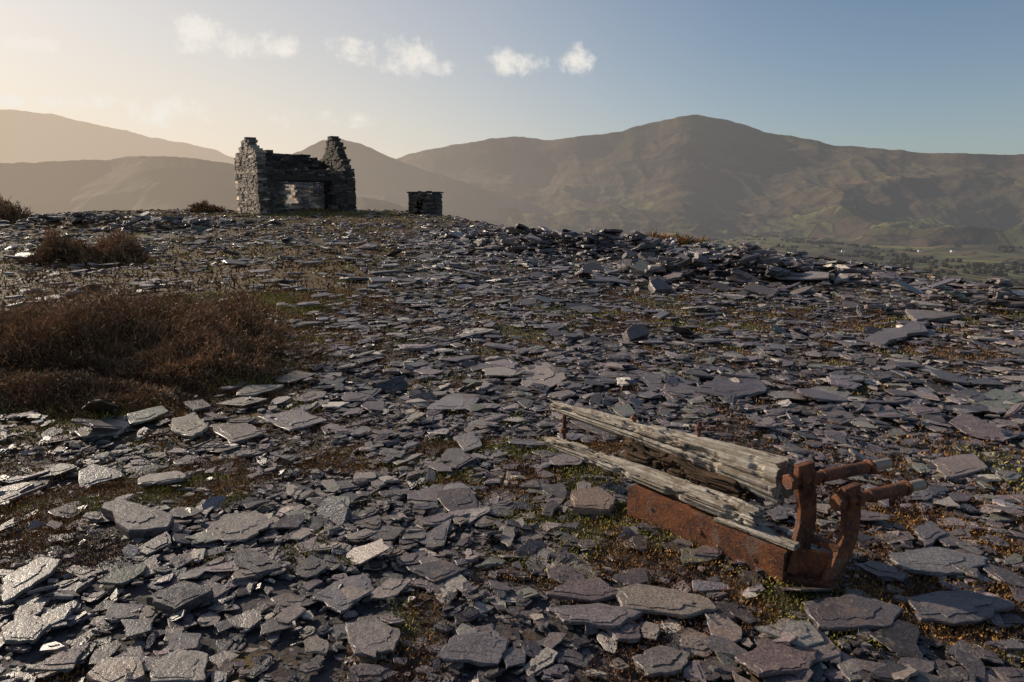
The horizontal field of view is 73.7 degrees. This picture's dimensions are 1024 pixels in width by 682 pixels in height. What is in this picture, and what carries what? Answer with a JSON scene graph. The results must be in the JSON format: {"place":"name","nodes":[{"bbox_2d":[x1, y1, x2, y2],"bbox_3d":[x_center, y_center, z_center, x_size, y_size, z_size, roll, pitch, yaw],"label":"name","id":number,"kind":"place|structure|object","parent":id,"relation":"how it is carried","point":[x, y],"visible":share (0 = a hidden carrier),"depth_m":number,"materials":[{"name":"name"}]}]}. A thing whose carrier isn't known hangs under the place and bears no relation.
{"place":"outdoors","nodes":[
{"label":"outdoors","id":0,"kind":"place"},
{"bbox_2d":[0,109,233,163],"bbox_3d":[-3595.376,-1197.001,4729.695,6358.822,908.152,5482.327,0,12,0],"label":"hill","id":1,"kind":"structure","parent":0,"point":[29,137],"depth_m":5041.24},
{"bbox_2d":[0,156,408,214],"bbox_3d":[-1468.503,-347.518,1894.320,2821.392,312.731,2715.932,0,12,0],"label":"hill","id":2,"kind":"structure","parent":0,"point":[143,183],"depth_m":1693.04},
{"bbox_2d":[293,139,548,221],"bbox_3d":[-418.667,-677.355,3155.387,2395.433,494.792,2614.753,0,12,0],"label":"hill","id":3,"kind":"structure","parent":0,"point":[379,176],"depth_m":3025.72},
{"bbox_2d":[0,210,1023,681],"bbox_3d":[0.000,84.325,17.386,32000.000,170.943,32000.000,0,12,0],"label":"ground","id":4,"kind":"structure","parent":0,"point":[940,254],"depth_m":4.80,"materials":[{"name":"grey stone"}]},
{"bbox_2d":[0,194,35,223],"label":"heather bush","id":5,"kind":"object","parent":4,"relation":"on","point":[10,212],"visible":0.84,"depth_m":37.06,"materials":[{"name":"brown plant"}]},
{"bbox_2d":[0,368,89,412],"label":"heather bush","id":6,"kind":"object","parent":4,"relation":"on","point":[6,401],"visible":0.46,"depth_m":5.62,"materials":[{"name":"brown plant"}]},
{"bbox_2d":[12,225,160,267],"bbox_3d":[-10.325,-2.310,16.464,3.502,1.058,2.400,-3,12,-15],"label":"heather bush","id":7,"kind":"object","parent":4,"relation":"on","point":[119,247],"visible":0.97,"depth_m":16.09,"materials":[{"name":"brown plant"}]},
{"bbox_2d":[0,367,216,419],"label":"heather bush","id":8,"kind":"object","parent":4,"relation":"on","point":[63,378],"visible":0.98,"depth_m":5.54,"materials":[{"name":"brown plant"}]},
{"bbox_2d":[40,323,316,394],"bbox_3d":[-3.254,0.110,6.416,2.801,0.538,1.358,0,12,0],"label":"heather bush","id":9,"kind":"object","parent":4,"relation":"on","point":[240,360],"visible":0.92,"depth_m":6.29,"materials":[{"name":"brown plant"}]},
{"bbox_2d":[0,265,385,387],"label":"heather bush","id":10,"kind":"object","parent":4,"relation":"on","point":[76,320],"visible":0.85,"depth_m":6.85,"materials":[{"name":"brown plant"}]},
{"bbox_2d":[184,200,229,212],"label":"heather bush","id":11,"kind":"object","parent":4,"relation":"on","point":[204,206],"visible":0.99,"depth_m":48.78,"materials":[{"name":"brown plant"}]},
{"bbox_2d":[102,276,318,345],"bbox_3d":[-3.678,-0.362,7.924,2.303,0.814,1.788,8,14,34],"label":"heather bush","id":12,"kind":"object","parent":4,"relation":"on","point":[240,316],"visible":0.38,"depth_m":7.85,"materials":[{"name":"brown plant"}]},
{"bbox_2d":[234,137,269,213],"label":"gable","id":13,"kind":"structure","parent":4,"relation":"on","point":[249,148],"depth_m":44.03,"materials":[{"name":"stone"}]},
{"bbox_2d":[234,150,324,212],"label":"back wall","id":14,"kind":"structure","parent":4,"relation":"on","point":[294,161],"depth_m":48.51,"materials":[{"name":"stone"}]},
{"bbox_2d":[252,157,355,214],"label":"front wall","id":15,"kind":"structure","parent":4,"relation":"on","point":[339,190],"depth_m":43.85,"materials":[{"name":"stone"}]},
{"bbox_2d":[272,175,339,180],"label":"lintel beam","id":16,"kind":"structure","parent":15,"relation":"in","point":[305,178],"depth_m":44.65,"materials":[{"name":"grey stone"}]},
{"bbox_2d":[280,169,332,175],"bbox_3d":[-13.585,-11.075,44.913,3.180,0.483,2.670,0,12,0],"label":"lintel masonry","id":17,"kind":"object","parent":15,"relation":"on","point":[304,172],"visible":0.94,"depth_m":44.70,"materials":[{"name":"grey stone"}]},
{"bbox_2d":[320,136,356,209],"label":"gable","id":18,"kind":"structure","parent":4,"relation":"on","point":[335,157],"depth_m":47.49,"materials":[{"name":"stone"}]},
{"bbox_2d":[407,191,443,214],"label":"stone hut","id":19,"kind":"object","parent":4,"relation":"on","point":[425,203],"visible":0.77,"depth_m":48.50,"materials":[{"name":"grey stone"}]},
{"bbox_2d":[0,207,1023,681],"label":"slate scree","id":20,"kind":"structure","parent":4,"relation":"on","point":[792,651],"depth_m":4.02,"materials":[{"name":"grey stone"}]},
{"bbox_2d":[537,399,927,591],"bbox_3d":[0.854,0.662,3.411,2.039,0.536,0.584,9,15,37],"label":"derelict wagon frame","id":21,"kind":"object","parent":20,"relation":"on","point":[715,508],"visible":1,"depth_m":3.12,"materials":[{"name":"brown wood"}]},
{"bbox_2d":[0,208,1023,681],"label":"moss","id":22,"kind":"object","parent":4,"relation":"on","point":[292,298],"visible":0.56,"depth_m":4.53,"materials":[{"name":"green plant"}]},
{"bbox_2d":[644,228,708,245],"bbox_3d":[4.788,-3.001,20.809,2.942,0.925,1.890,-4,12,-20],"label":"grass tuft","id":23,"kind":"object","parent":4,"relation":"on","point":[683,241],"visible":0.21,"depth_m":20.62,"materials":[{"name":"brown plant"}]},
{"bbox_2d":[701,234,1023,287],"bbox_3d":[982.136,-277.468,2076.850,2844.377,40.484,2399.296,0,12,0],"label":"distant trees","id":24,"kind":"object","parent":4,"relation":"on","point":[976,269],"visible":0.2,"depth_m":1690.34,"materials":[{"name":"green plant"}]},
{"bbox_2d":[0,0,1023,158],"label":"sky","id":25,"kind":"structure","parent":0,"point":[396,79],"materials":[{"name":"blue"}]},
{"bbox_2d":[397,114,1023,246],"bbox_3d":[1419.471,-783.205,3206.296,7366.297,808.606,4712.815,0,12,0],"label":"mountain","id":26,"kind":"structure","parent":0,"point":[696,176],"depth_m":3604.56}
]}

